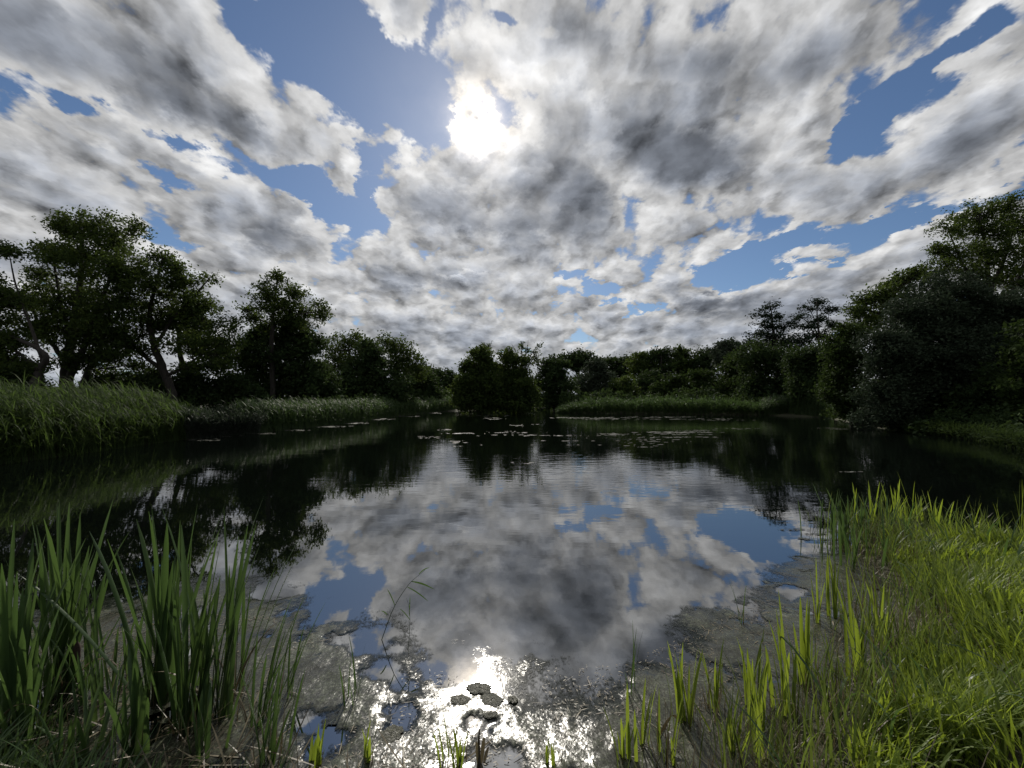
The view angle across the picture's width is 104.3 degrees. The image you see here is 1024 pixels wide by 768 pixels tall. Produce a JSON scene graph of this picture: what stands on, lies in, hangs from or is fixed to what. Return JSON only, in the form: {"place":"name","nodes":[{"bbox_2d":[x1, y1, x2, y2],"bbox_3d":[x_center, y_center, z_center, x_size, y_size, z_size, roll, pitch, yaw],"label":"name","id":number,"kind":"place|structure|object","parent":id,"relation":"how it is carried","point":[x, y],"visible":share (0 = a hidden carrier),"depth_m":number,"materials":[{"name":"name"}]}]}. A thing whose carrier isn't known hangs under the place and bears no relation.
{"place":"outdoors","nodes":[
{"label":"outdoors","id":0,"kind":"place"},
{"bbox_2d":[0,407,1023,767],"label":"water","id":1,"kind":"structure","parent":0,"point":[580,543],"depth_m":5.77,"materials":[{"name":"liquid"}]},
{"bbox_2d":[5,501,127,701],"bbox_3d":[-2.544,1.304,2.321,0.577,1.215,0.539,1,-2,-26],"label":"cattail plant","id":2,"kind":"object","parent":1,"relation":"in","point":[78,598],"visible":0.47,"depth_m":2.29,"materials":[{"name":"green plant"}]},
{"bbox_2d":[45,607,126,707],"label":"plant","id":3,"kind":"object","parent":1,"relation":"in","point":[77,647],"visible":0.75,"depth_m":2.18,"materials":[{"name":"green plant"}]},
{"bbox_2d":[35,643,148,751],"bbox_3d":[-2.080,1.623,2.012,0.412,0.552,0.265,0,-2,0],"label":"cattail plant","id":4,"kind":"object","parent":1,"relation":"in","point":[100,696],"visible":0.33,"depth_m":2.06,"materials":[{"name":"green plant"}]},
{"bbox_2d":[60,568,152,702],"bbox_3d":[-2.321,1.479,2.285,0.394,0.858,0.326,1,-2,-23],"label":"cattail plant","id":5,"kind":"object","parent":1,"relation":"in","point":[87,646],"visible":0.44,"depth_m":2.29,"materials":[{"name":"green plant"}]},
{"bbox_2d":[82,602,153,690],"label":"cattail plant","id":6,"kind":"object","parent":1,"relation":"in","point":[125,651],"visible":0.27,"depth_m":2.35,"materials":[{"name":"green plant"}]},
{"bbox_2d":[17,505,237,716],"bbox_3d":[-2.068,1.283,2.122,0.975,1.241,0.567,1,-3,-32],"label":"cattail plant","id":7,"kind":"object","parent":1,"relation":"in","point":[159,593],"visible":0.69,"depth_m":2.19,"materials":[{"name":"green plant"}]},
{"bbox_2d":[100,645,168,767],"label":"cattail plant","id":8,"kind":"object","parent":1,"relation":"in","point":[138,723],"visible":0.77,"depth_m":1.86,"materials":[{"name":"green plant"}]},
{"bbox_2d":[154,525,230,740],"bbox_3d":[-1.709,1.330,2.082,0.455,1.143,0.283,-2,-3,39],"label":"cattail plant","id":9,"kind":"object","parent":1,"relation":"in","point":[186,675],"visible":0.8,"depth_m":2.05,"materials":[{"name":"green plant"}]},
{"bbox_2d":[172,677,244,761],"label":"cattail plant","id":10,"kind":"object","parent":1,"relation":"in","point":[203,725],"visible":0.78,"depth_m":1.91,"materials":[{"name":"green plant"}]},
{"bbox_2d":[159,502,276,720],"bbox_3d":[-1.580,1.275,2.147,0.592,1.258,0.423,1,-3,-34],"label":"cattail plant","id":11,"kind":"object","parent":1,"relation":"in","point":[227,693],"visible":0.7,"depth_m":2.13,"materials":[{"name":"green plant"}]},
{"bbox_2d":[210,535,300,696],"bbox_3d":[-1.585,1.376,2.310,0.613,1.067,0.286,0,-2,-12],"label":"cattail plant","id":12,"kind":"object","parent":1,"relation":"in","point":[243,636],"visible":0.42,"depth_m":2.34,"materials":[{"name":"green plant"}]},
{"bbox_2d":[232,595,306,727],"bbox_3d":[-1.334,1.514,2.122,0.445,0.777,0.218,0,-2,0],"label":"cattail plant","id":13,"kind":"object","parent":1,"relation":"in","point":[268,695],"visible":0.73,"depth_m":2.08,"materials":[{"name":"green plant"}]},
{"bbox_2d":[239,666,304,767],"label":"cattail plant","id":14,"kind":"object","parent":1,"relation":"in","point":[272,746],"visible":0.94,"depth_m":1.85,"materials":[{"name":"green plant"}]},
{"bbox_2d":[237,595,324,701],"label":"cattail plant","id":15,"kind":"object","parent":1,"relation":"in","point":[289,682],"visible":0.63,"depth_m":2.30,"materials":[{"name":"green plant"}]},
{"bbox_2d":[296,720,325,767],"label":"reed sprout","id":16,"kind":"object","parent":1,"relation":"in","point":[315,753],"visible":0.95,"depth_m":1.85,"materials":[{"name":"green plant"}]},
{"bbox_2d":[339,637,363,705],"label":"reed sprout","id":17,"kind":"object","parent":1,"relation":"in","point":[344,688],"visible":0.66,"depth_m":2.25,"materials":[{"name":"green plant"}]},
{"bbox_2d":[1,543,894,767],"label":"floating algae","id":18,"kind":"object","parent":1,"relation":"on","point":[519,723],"visible":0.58,"depth_m":2.28,"materials":[{"name":"plant"}]},
{"bbox_2d":[379,724,403,743],"bbox_3d":[-0.611,1.764,2.011,0.127,0.007,0.106,2,-3,-36],"label":"algae lump","id":19,"kind":"object","parent":18,"relation":"on","point":[393,733],"visible":0.96,"depth_m":2.01,"materials":[{"name":"plant"}]},
{"bbox_2d":[31,581,870,767],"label":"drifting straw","id":20,"kind":"object","parent":18,"relation":"on","point":[637,708],"visible":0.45,"depth_m":2.21,"materials":[{"name":"plant"}]},
{"bbox_2d":[466,682,491,693],"bbox_3d":[-0.194,1.776,2.331,0.156,0.007,0.104,0,-2,0],"label":"algae lump","id":21,"kind":"object","parent":18,"relation":"on","point":[478,687],"visible":1,"depth_m":2.33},
{"bbox_2d":[432,710,467,767],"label":"reed sprout","id":22,"kind":"object","parent":1,"relation":"in","point":[443,757],"visible":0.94,"depth_m":1.82,"materials":[{"name":"green plant"}]},
{"bbox_2d":[475,729,488,764],"bbox_3d":[-0.140,1.733,1.866,0.024,0.237,0.094,-2,-3,43],"label":"dead cattail stub","id":23,"kind":"object","parent":1,"relation":"in","point":[481,757],"visible":1,"depth_m":1.86,"materials":[{"name":"plant"}]},
{"bbox_2d":[603,686,637,763],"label":"reed sprout","id":24,"kind":"object","parent":1,"relation":"in","point":[628,743],"visible":0.83,"depth_m":1.88,"materials":[{"name":"green plant"}]},
{"bbox_2d":[637,678,656,752],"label":"reed sprout","id":25,"kind":"object","parent":1,"relation":"in","point":[643,732],"visible":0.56,"depth_m":1.97,"materials":[{"name":"green plant"}]},
{"bbox_2d":[798,491,906,543],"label":"reed clump","id":26,"kind":"object","parent":1,"relation":"on","point":[847,519],"visible":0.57,"depth_m":4.80,"materials":[{"name":"green plant"}]},
{"bbox_2d":[822,510,887,572],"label":"reed clump","id":27,"kind":"object","parent":1,"relation":"on","point":[884,557],"visible":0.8,"depth_m":4.08,"materials":[{"name":"green plant"}]},
{"bbox_2d":[813,485,914,547],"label":"reed clump","id":28,"kind":"object","parent":1,"relation":"on","point":[856,508],"visible":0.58,"depth_m":4.56,"materials":[{"name":"green plant"}]},
{"bbox_2d":[827,480,915,524],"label":"reed clump","id":29,"kind":"object","parent":1,"relation":"on","point":[895,503],"visible":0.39,"depth_m":4.94,"materials":[{"name":"green plant"}]},
{"bbox_2d":[866,482,980,527],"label":"reed clump","id":30,"kind":"object","parent":1,"relation":"on","point":[935,515],"visible":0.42,"depth_m":4.63,"materials":[{"name":"green plant"}]},
{"bbox_2d":[0,0,1023,393],"label":"sky","id":31,"kind":"structure","parent":0,"point":[606,177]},
{"bbox_2d":[4,399,1023,767],"bbox_3d":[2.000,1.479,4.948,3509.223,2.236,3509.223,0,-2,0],"label":"ground","id":32,"kind":"structure","parent":0,"point":[980,763],"depth_m":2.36,"materials":[{"name":"green plant"}]},
{"bbox_2d":[0,364,56,393],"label":"bush","id":33,"kind":"object","parent":32,"relation":"on","point":[13,377],"visible":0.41,"depth_m":19.81,"materials":[{"name":"green plant"}]},
{"bbox_2d":[0,239,58,391],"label":"oak tree","id":34,"kind":"object","parent":32,"relation":"on","point":[12,341],"visible":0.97,"depth_m":20.00,"materials":[{"name":"green plant"}]},
{"bbox_2d":[0,519,85,737],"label":"cattail plant","id":35,"kind":"object","parent":32,"relation":"on","point":[15,625],"visible":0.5,"depth_m":2.00,"materials":[{"name":"green plant"}]},
{"bbox_2d":[0,604,95,753],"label":"cattail plant","id":36,"kind":"object","parent":32,"relation":"on","point":[29,694],"visible":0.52,"depth_m":1.97,"materials":[{"name":"green plant"}]},
{"bbox_2d":[5,663,149,767],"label":"cattail plant","id":37,"kind":"object","parent":32,"relation":"on","point":[87,718],"visible":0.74,"depth_m":1.86,"materials":[{"name":"green plant"}]},
{"bbox_2d":[0,204,167,389],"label":"oak tree","id":38,"kind":"object","parent":32,"relation":"on","point":[76,327],"visible":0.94,"depth_m":22.73,"materials":[{"name":"green plant"}]},
{"bbox_2d":[0,371,207,464],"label":"reed bed","id":39,"kind":"object","parent":32,"relation":"on","point":[60,420],"visible":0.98,"depth_m":12.73,"materials":[{"name":"green plant"}]},
{"bbox_2d":[77,364,141,393],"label":"bush","id":40,"kind":"object","parent":32,"relation":"on","point":[100,377],"visible":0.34,"depth_m":25.62,"materials":[{"name":"green plant"}]},
{"bbox_2d":[80,311,152,391],"bbox_3d":[-25.253,-1.524,24.953,4.280,7.591,2.919,0,-2,8],"label":"oak tree","id":41,"kind":"object","parent":32,"relation":"on","point":[133,366],"visible":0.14,"depth_m":25.12,"materials":[{"name":"green plant"}]},
{"bbox_2d":[101,359,195,403],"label":"bush","id":42,"kind":"object","parent":32,"relation":"on","point":[150,379],"visible":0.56,"depth_m":25.46,"materials":[{"name":"green plant"}]},
{"bbox_2d":[0,650,304,767],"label":"bank grass","id":43,"kind":"structure","parent":32,"relation":"on","point":[12,757],"depth_m":1.78,"materials":[{"name":"green plant"}]},
{"bbox_2d":[111,244,253,401],"bbox_3d":[-20.965,-3.182,25.257,9.302,11.273,4.589,0,-2,0],"label":"oak tree","id":44,"kind":"object","parent":32,"relation":"on","point":[190,310],"visible":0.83,"depth_m":24.88,"materials":[{"name":"green plant"}]},
{"bbox_2d":[167,307,241,408],"bbox_3d":[-21.689,-1.821,28.301,5.750,8.681,3.928,0,-2,0],"label":"oak tree","id":45,"kind":"object","parent":32,"relation":"on","point":[209,354],"visible":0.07,"depth_m":27.95,"materials":[{"name":"green plant"}]},
{"bbox_2d":[169,368,244,409],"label":"bush","id":46,"kind":"object","parent":32,"relation":"on","point":[197,394],"visible":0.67,"depth_m":26.68,"materials":[{"name":"green plant"}]},
{"bbox_2d":[173,402,270,438],"bbox_3d":[-13.691,1.667,18.895,3.064,1.751,5.500,-1,-2,13],"label":"reed bed","id":47,"kind":"object","parent":32,"relation":"on","point":[215,422],"visible":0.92,"depth_m":18.07,"materials":[{"name":"green plant"}]},
{"bbox_2d":[203,369,274,410],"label":"bush","id":48,"kind":"object","parent":32,"relation":"on","point":[248,391],"visible":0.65,"depth_m":27.75,"materials":[{"name":"green plant"}]},
{"bbox_2d":[0,578,493,767],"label":"dead stems","id":49,"kind":"object","parent":32,"relation":"on","point":[248,761],"visible":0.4,"depth_m":1.87,"materials":[{"name":"plant"}]},
{"bbox_2d":[230,314,333,404],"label":"bush","id":50,"kind":"object","parent":32,"relation":"on","point":[294,353],"visible":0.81,"depth_m":30.97,"materials":[{"name":"green plant"}]},
{"bbox_2d":[231,266,335,400],"bbox_3d":[-17.229,-3.189,30.217,7.655,11.734,3.369,0,-2,0],"label":"oak tree","id":51,"kind":"object","parent":32,"relation":"on","point":[273,302],"visible":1,"depth_m":29.92,"materials":[{"name":"green plant"}]},
{"bbox_2d":[226,395,371,433],"bbox_3d":[-12.707,1.732,26.136,3.170,2.113,14.868,0,-2,10],"label":"reed bed","id":52,"kind":"object","parent":32,"relation":"on","point":[301,414],"visible":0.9,"depth_m":23.61,"materials":[{"name":"plant"}]},
{"bbox_2d":[279,360,347,402],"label":"bush","id":53,"kind":"object","parent":32,"relation":"on","point":[331,387],"visible":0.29,"depth_m":33.49,"materials":[{"name":"green plant"}]},
{"bbox_2d":[320,328,374,374],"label":"oak tree","id":54,"kind":"object","parent":32,"relation":"on","point":[340,357],"visible":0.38,"depth_m":44.59,"materials":[{"name":"green plant"}]},
{"bbox_2d":[330,334,415,405],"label":"alder tree","id":55,"kind":"object","parent":32,"relation":"on","point":[373,364],"visible":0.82,"depth_m":41.65,"materials":[{"name":"green plant"}]},
{"bbox_2d":[374,330,433,382],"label":"oak tree","id":56,"kind":"object","parent":32,"relation":"on","point":[395,351],"visible":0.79,"depth_m":47.35,"materials":[{"name":"green plant"}]},
{"bbox_2d":[356,394,455,419],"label":"reed bed","id":57,"kind":"object","parent":32,"relation":"on","point":[385,408],"visible":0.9,"depth_m":41.12,"materials":[{"name":"plant"}]},
{"bbox_2d":[404,363,449,401],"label":"alder tree","id":58,"kind":"object","parent":32,"relation":"on","point":[436,391],"visible":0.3,"depth_m":54.59,"materials":[{"name":"green plant"}]},
{"bbox_2d":[445,342,504,413],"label":"willow bush","id":59,"kind":"object","parent":32,"relation":"on","point":[473,387],"visible":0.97,"depth_m":46.19,"materials":[{"name":"green plant"}]},
{"bbox_2d":[489,346,542,413],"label":"willow bush","id":60,"kind":"object","parent":32,"relation":"on","point":[520,393],"visible":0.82,"depth_m":47.11,"materials":[{"name":"green plant"}]},
{"bbox_2d":[532,353,580,409],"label":"alder tree","id":61,"kind":"object","parent":32,"relation":"on","point":[556,381],"visible":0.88,"depth_m":59.42,"materials":[{"name":"green plant"}]},
{"bbox_2d":[556,344,612,400],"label":"distant tree","id":62,"kind":"object","parent":32,"relation":"on","point":[579,358],"visible":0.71,"depth_m":91.08,"materials":[{"name":"green plant"}]},
{"bbox_2d":[573,355,618,399],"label":"willow tree","id":63,"kind":"object","parent":32,"relation":"on","point":[598,380],"visible":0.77,"depth_m":63.04,"materials":[{"name":"green plant"}]},
{"bbox_2d":[602,351,637,381],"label":"distant tree","id":64,"kind":"object","parent":32,"relation":"on","point":[615,365],"visible":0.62,"depth_m":92.41,"materials":[{"name":"green plant"}]},
{"bbox_2d":[602,373,641,399],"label":"willow bush","id":65,"kind":"object","parent":32,"relation":"on","point":[622,384],"visible":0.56,"depth_m":59.68,"materials":[{"name":"green plant"}]},
{"bbox_2d":[242,385,1023,431],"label":"undergrowth","id":66,"kind":"object","parent":32,"relation":"on","point":[1005,416],"visible":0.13,"depth_m":40.92,"materials":[{"name":"green plant"}]},
{"bbox_2d":[622,351,665,378],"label":"distant tree","id":67,"kind":"object","parent":32,"relation":"on","point":[638,361],"visible":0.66,"depth_m":82.61,"materials":[{"name":"green plant"}]},
{"bbox_2d":[631,368,664,398],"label":"alder tree","id":68,"kind":"object","parent":32,"relation":"on","point":[644,381],"visible":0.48,"depth_m":61.28,"materials":[{"name":"green plant"}]},
{"bbox_2d":[555,394,763,414],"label":"reed bed","id":69,"kind":"object","parent":32,"relation":"on","point":[664,405],"visible":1,"depth_m":45.02,"materials":[{"name":"plant"}]},
{"bbox_2d":[643,345,675,398],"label":"distant tree","id":70,"kind":"object","parent":32,"relation":"on","point":[663,354],"visible":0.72,"depth_m":81.91,"materials":[{"name":"green plant"}]},
{"bbox_2d":[646,694,695,767],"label":"reed sprout","id":71,"kind":"object","parent":32,"relation":"on","point":[658,744],"visible":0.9,"depth_m":1.86,"materials":[{"name":"green plant"}]},
{"bbox_2d":[645,369,702,397],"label":"willow bush","id":72,"kind":"object","parent":32,"relation":"on","point":[674,381],"visible":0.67,"depth_m":56.53,"materials":[{"name":"green plant"}]},
{"bbox_2d":[664,344,698,383],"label":"distant tree","id":73,"kind":"object","parent":32,"relation":"on","point":[682,356],"visible":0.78,"depth_m":80.55,"materials":[{"name":"green plant"}]},
{"bbox_2d":[658,641,711,726],"bbox_3d":[0.914,1.629,2.117,0.232,0.546,0.243,1,-2,-20],"label":"reed sprout","id":74,"kind":"object","parent":32,"relation":"on","point":[679,688],"visible":0.59,"depth_m":2.09,"materials":[{"name":"green plant"}]},
{"bbox_2d":[682,368,720,398],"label":"willow bush","id":75,"kind":"object","parent":32,"relation":"on","point":[701,377],"visible":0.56,"depth_m":57.14,"materials":[{"name":"green plant"}]},
{"bbox_2d":[682,344,721,380],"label":"distant tree","id":76,"kind":"object","parent":32,"relation":"on","point":[703,361],"visible":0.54,"depth_m":78.53,"materials":[{"name":"green plant"}]},
{"bbox_2d":[695,639,726,722],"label":"reed sprout","id":77,"kind":"object","parent":32,"relation":"on","point":[716,688],"visible":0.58,"depth_m":2.19,"materials":[{"name":"green plant"}]},
{"bbox_2d":[694,689,749,756],"bbox_3d":[1.020,1.682,1.962,0.242,0.428,0.222,-1,-2,24],"label":"reed sprout","id":78,"kind":"object","parent":32,"relation":"on","point":[730,728],"visible":0.39,"depth_m":1.94,"materials":[{"name":"green plant"}]},
{"bbox_2d":[701,336,743,381],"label":"willow tree","id":79,"kind":"object","parent":32,"relation":"on","point":[722,348],"visible":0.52,"depth_m":71.92,"materials":[{"name":"green plant"}]},
{"bbox_2d":[707,351,753,399],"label":"alder tree","id":80,"kind":"object","parent":32,"relation":"on","point":[723,387],"visible":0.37,"depth_m":54.25,"materials":[{"name":"green plant"}]},
{"bbox_2d":[724,636,763,704],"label":"reed sprout","id":81,"kind":"object","parent":32,"relation":"on","point":[745,674],"visible":0.34,"depth_m":2.24,"materials":[{"name":"green plant"}]},
{"bbox_2d":[726,335,809,400],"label":"alder tree","id":82,"kind":"object","parent":32,"relation":"on","point":[760,358],"visible":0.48,"depth_m":47.61,"materials":[{"name":"green plant"}]},
{"bbox_2d":[733,298,802,350],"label":"pine tree","id":83,"kind":"object","parent":32,"relation":"on","point":[767,336],"visible":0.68,"depth_m":52.08,"materials":[{"name":"green plant"}]},
{"bbox_2d":[743,654,792,737],"bbox_3d":[1.286,1.630,2.054,0.233,0.539,0.140,0,-2,0],"label":"reed sprout","id":84,"kind":"object","parent":32,"relation":"on","point":[764,684],"visible":0.42,"depth_m":2.04,"materials":[{"name":"green plant"}]},
{"bbox_2d":[744,693,809,764],"bbox_3d":[1.200,1.671,1.827,0.209,0.442,0.263,-1,-2,14],"label":"reed sprout","id":85,"kind":"object","parent":32,"relation":"on","point":[758,720],"visible":0.51,"depth_m":1.85,"materials":[{"name":"green plant"}]},
{"bbox_2d":[755,590,806,718],"bbox_3d":[1.465,1.544,2.166,0.174,0.721,0.225,0,-2,-7],"label":"reed sprout","id":86,"kind":"object","parent":32,"relation":"on","point":[786,661],"visible":0.55,"depth_m":2.16,"materials":[{"name":"green plant"}]},
{"bbox_2d":[756,393,834,418],"bbox_3d":[28.864,1.773,39.078,5.444,3.205,11.935,0,-2,-11],"label":"reed bed","id":87,"kind":"object","parent":32,"relation":"on","point":[813,406],"visible":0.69,"depth_m":39.71,"materials":[{"name":"plant"}]},
{"bbox_2d":[645,501,959,767],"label":"dead stems","id":88,"kind":"object","parent":32,"relation":"on","point":[836,692],"visible":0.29,"depth_m":2.21,"materials":[{"name":"plant"}]},
{"bbox_2d":[772,597,834,689],"bbox_3d":[1.720,1.580,2.376,0.307,0.666,0.157,-1,-2,16],"label":"reed sprout","id":89,"kind":"object","parent":32,"relation":"on","point":[805,634],"visible":0.54,"depth_m":2.35,"materials":[{"name":"green plant"}]},
{"bbox_2d":[784,295,840,347],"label":"pine tree","id":90,"kind":"object","parent":32,"relation":"on","point":[814,325],"visible":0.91,"depth_m":50.08,"materials":[{"name":"green plant"}]},
{"bbox_2d":[776,340,857,401],"bbox_3d":[30.540,-0.679,39.703,7.653,7.896,6.401,0,-2,0],"label":"alder tree","id":91,"kind":"object","parent":32,"relation":"on","point":[801,371],"visible":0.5,"depth_m":39.54,"materials":[{"name":"green plant"}]},
{"bbox_2d":[810,553,825,622],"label":"reed sprout","id":92,"kind":"object","parent":32,"relation":"on","point":[817,615],"visible":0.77,"depth_m":3.02,"materials":[{"name":"green plant"}]},
{"bbox_2d":[818,554,853,624],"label":"reed sprout","id":93,"kind":"object","parent":32,"relation":"on","point":[834,591],"visible":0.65,"depth_m":3.10,"materials":[{"name":"green plant"}]},
{"bbox_2d":[809,319,877,422],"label":"hazel bush","id":94,"kind":"object","parent":32,"relation":"on","point":[840,366],"visible":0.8,"depth_m":27.73,"materials":[{"name":"green plant"}]},
{"bbox_2d":[824,563,889,681],"bbox_3d":[2.101,1.527,2.376,0.266,0.771,0.329,0,-2,0],"label":"reed sprout","id":95,"kind":"object","parent":32,"relation":"on","point":[859,640],"visible":0.42,"depth_m":2.40,"materials":[{"name":"green plant"}]},
{"bbox_2d":[847,562,895,645],"bbox_3d":[2.477,1.569,2.703,0.316,0.711,0.244,1,-2,-13],"label":"reed sprout","id":96,"kind":"object","parent":32,"relation":"on","point":[871,600],"visible":0.41,"depth_m":2.71,"materials":[{"name":"green plant"}]},
{"bbox_2d":[735,504,1023,767],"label":"broad grass","id":97,"kind":"structure","parent":32,"relation":"on","point":[885,665],"depth_m":2.04,"materials":[{"name":"green plant"}]},
{"bbox_2d":[837,259,934,337],"bbox_3d":[29.768,-3.392,31.164,7.410,12.623,4.052,0,-2,-7],"label":"oak tree","id":98,"kind":"object","parent":32,"relation":"on","point":[862,309],"visible":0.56,"depth_m":30.89,"materials":[{"name":"green plant"}]},
{"bbox_2d":[748,524,1023,767],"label":"dead stems","id":99,"kind":"object","parent":32,"relation":"on","point":[829,716],"visible":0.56,"depth_m":1.75,"materials":[{"name":"plant"}]},
{"bbox_2d":[851,514,992,543],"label":"mown grass","id":100,"kind":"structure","parent":32,"relation":"on","point":[922,524],"depth_m":4.63,"materials":[{"name":"plant"}]},
{"bbox_2d":[839,263,1023,430],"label":"willow tree","id":101,"kind":"object","parent":32,"relation":"on","point":[948,339],"visible":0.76,"depth_m":21.21,"materials":[{"name":"green plant"}]},
{"bbox_2d":[880,417,1023,449],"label":"reed bed","id":102,"kind":"object","parent":32,"relation":"on","point":[1010,438],"visible":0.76,"depth_m":16.17,"materials":[{"name":"green plant"}]},
{"bbox_2d":[912,190,1023,372],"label":"ash tree","id":103,"kind":"object","parent":32,"relation":"on","point":[991,257],"visible":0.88,"depth_m":28.07,"materials":[{"name":"green plant"}]},
{"bbox_2d":[984,319,1023,418],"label":"elder tree","id":104,"kind":"object","parent":32,"relation":"on","point":[1014,387],"visible":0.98,"depth_m":17.15,"materials":[{"name":"green plant"}]},
{"bbox_2d":[817,510,1023,767],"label":"bank grass","id":105,"kind":"structure","parent":0,"point":[962,724],"depth_m":2.02,"materials":[{"name":"plant"}]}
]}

